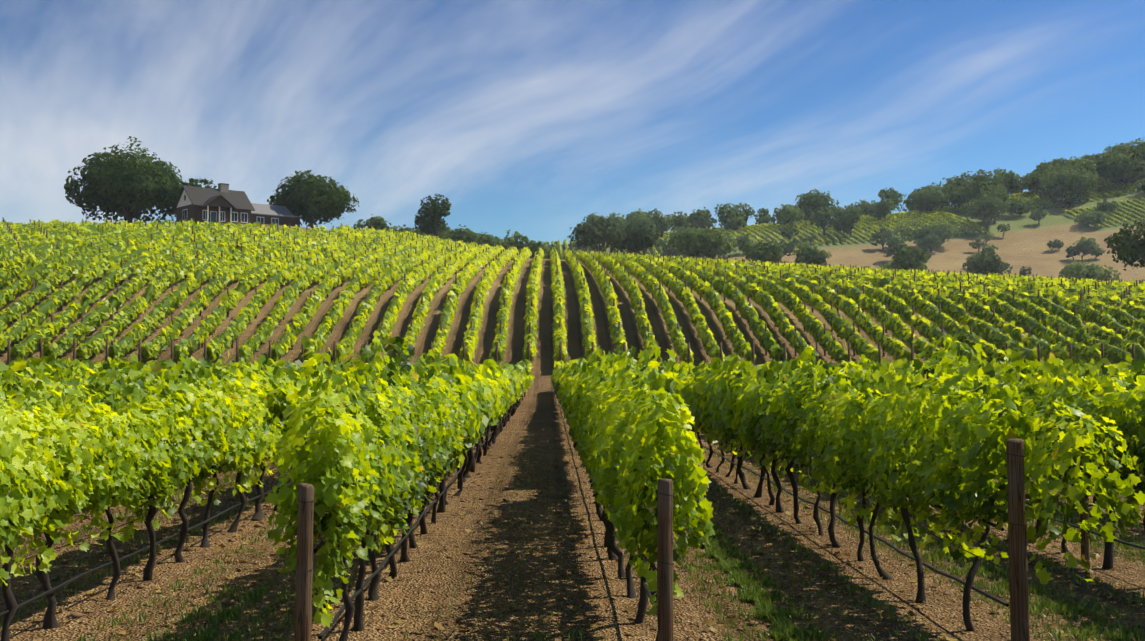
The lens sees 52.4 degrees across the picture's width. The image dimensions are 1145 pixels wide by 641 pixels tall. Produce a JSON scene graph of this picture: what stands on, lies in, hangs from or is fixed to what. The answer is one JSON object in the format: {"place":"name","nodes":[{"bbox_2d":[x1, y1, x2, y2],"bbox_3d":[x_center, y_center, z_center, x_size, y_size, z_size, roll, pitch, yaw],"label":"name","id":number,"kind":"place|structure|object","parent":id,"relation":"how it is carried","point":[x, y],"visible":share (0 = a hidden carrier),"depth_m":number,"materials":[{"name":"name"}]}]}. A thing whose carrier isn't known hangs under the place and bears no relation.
{"place":"outdoors","nodes":[
{"label":"outdoors","id":0,"kind":"place"},
{"bbox_2d":[0,176,1144,640],"bbox_3d":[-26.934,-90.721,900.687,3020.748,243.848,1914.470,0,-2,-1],"label":"ground","id":1,"kind":"structure","parent":0,"point":[540,412],"depth_m":13.00,"materials":[{"name":"brown soil"}]},
{"bbox_2d":[172,183,300,226],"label":"house","id":2,"kind":"structure","parent":1,"relation":"on","point":[219,207],"depth_m":195.43,"materials":[{"name":"grey wood"}]},
{"bbox_2d":[295,483,314,640],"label":"end post","id":3,"kind":"object","parent":1,"relation":"on","point":[303,602],"visible":1,"depth_m":6.89,"materials":[{"name":"brown wood"}]},
{"bbox_2d":[0,332,1144,627],"bbox_3d":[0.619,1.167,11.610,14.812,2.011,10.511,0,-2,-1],"label":"vine leaves","id":4,"kind":"object","parent":1,"relation":"on","point":[346,472],"visible":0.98,"depth_m":9.27,"materials":[{"name":"green plant"}]},
{"bbox_2d":[0,177,1144,400],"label":"vines","id":5,"kind":"object","parent":1,"relation":"on","point":[241,287],"visible":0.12,"depth_m":103.31,"materials":[{"name":"green plant"}]},
{"bbox_2d":[0,443,1144,640],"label":"soil clods","id":6,"kind":"object","parent":1,"relation":"on","point":[229,601],"visible":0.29,"depth_m":11.18,"materials":[{"name":"brown soil"}]},
{"bbox_2d":[0,406,1144,639],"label":"drip hoses","id":7,"kind":"object","parent":1,"relation":"on","point":[324,632],"visible":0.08,"depth_m":10.46,"materials":[{"name":"black"}]},
{"bbox_2d":[0,441,1144,640],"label":"grass tufts","id":8,"kind":"object","parent":1,"relation":"on","point":[760,599],"visible":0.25,"depth_m":10.44,"materials":[{"name":"green plant"}]},
{"bbox_2d":[0,396,1144,640],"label":"grapevine trunks","id":9,"kind":"object","parent":1,"relation":"on","point":[356,612],"visible":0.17,"depth_m":11.13,"materials":[{"name":"brown wood"}]},
{"bbox_2d":[5,446,1135,552],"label":"vine cordons","id":10,"kind":"object","parent":9,"relation":"attached to","point":[319,545],"depth_m":8.52,"materials":[{"name":"brown wood"}]},
{"bbox_2d":[2,217,1144,435],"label":"trellis posts","id":11,"kind":"object","parent":1,"relation":"on","point":[1126,291],"visible":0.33,"depth_m":106.60,"materials":[{"name":"brown wood"}]},
{"bbox_2d":[15,456,1144,640],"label":"stones","id":12,"kind":"object","parent":1,"relation":"on","point":[708,621],"visible":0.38,"depth_m":10.99,"materials":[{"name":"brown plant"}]},
{"bbox_2d":[64,136,1144,270],"bbox_3d":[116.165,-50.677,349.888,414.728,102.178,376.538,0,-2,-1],"label":"tree","id":13,"kind":"object","parent":1,"relation":"on","point":[321,207],"visible":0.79,"depth_m":200.45,"materials":[{"name":"green plant"}]},
{"bbox_2d":[105,195,1144,259],"bbox_3d":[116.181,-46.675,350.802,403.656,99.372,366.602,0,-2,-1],"label":"oak tree","id":14,"kind":"object","parent":1,"relation":"on","point":[127,215],"visible":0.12,"depth_m":201.80,"materials":[{"name":"green plant"}]},
{"bbox_2d":[657,478,673,640],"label":"end post","id":15,"kind":"object","parent":1,"relation":"on","point":[665,558],"visible":1,"depth_m":7.07,"materials":[{"name":"brown wood"}]},
{"bbox_2d":[352,137,1144,280],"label":"trees","id":16,"kind":"object","parent":1,"relation":"on","point":[992,199],"visible":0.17,"depth_m":479.30,"materials":[{"name":"green plant"}]},
{"bbox_2d":[567,192,1082,275],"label":"trees","id":17,"kind":"object","parent":1,"relation":"on","point":[605,248],"visible":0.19,"depth_m":269.50,"materials":[{"name":"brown plant"}]},
{"bbox_2d":[530,172,1136,266],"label":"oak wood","id":18,"kind":"object","parent":1,"relation":"on","point":[931,208],"visible":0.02,"depth_m":473.93,"materials":[{"name":"brown plant"}]},
{"bbox_2d":[1005,439,1029,640],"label":"end post","id":19,"kind":"object","parent":1,"relation":"on","point":[1018,563],"visible":1,"depth_m":7.89,"materials":[{"name":"brown wood"}]},
{"bbox_2d":[1080,456,1089,560],"bbox_3d":[5.341,1.942,12.132,0.087,1.403,0.086,-3,-6,43],"label":"line post","id":20,"kind":"object","parent":1,"relation":"on","point":[1085,551],"visible":0.25,"depth_m":12.09,"materials":[{"name":"brown wood"}]}
]}

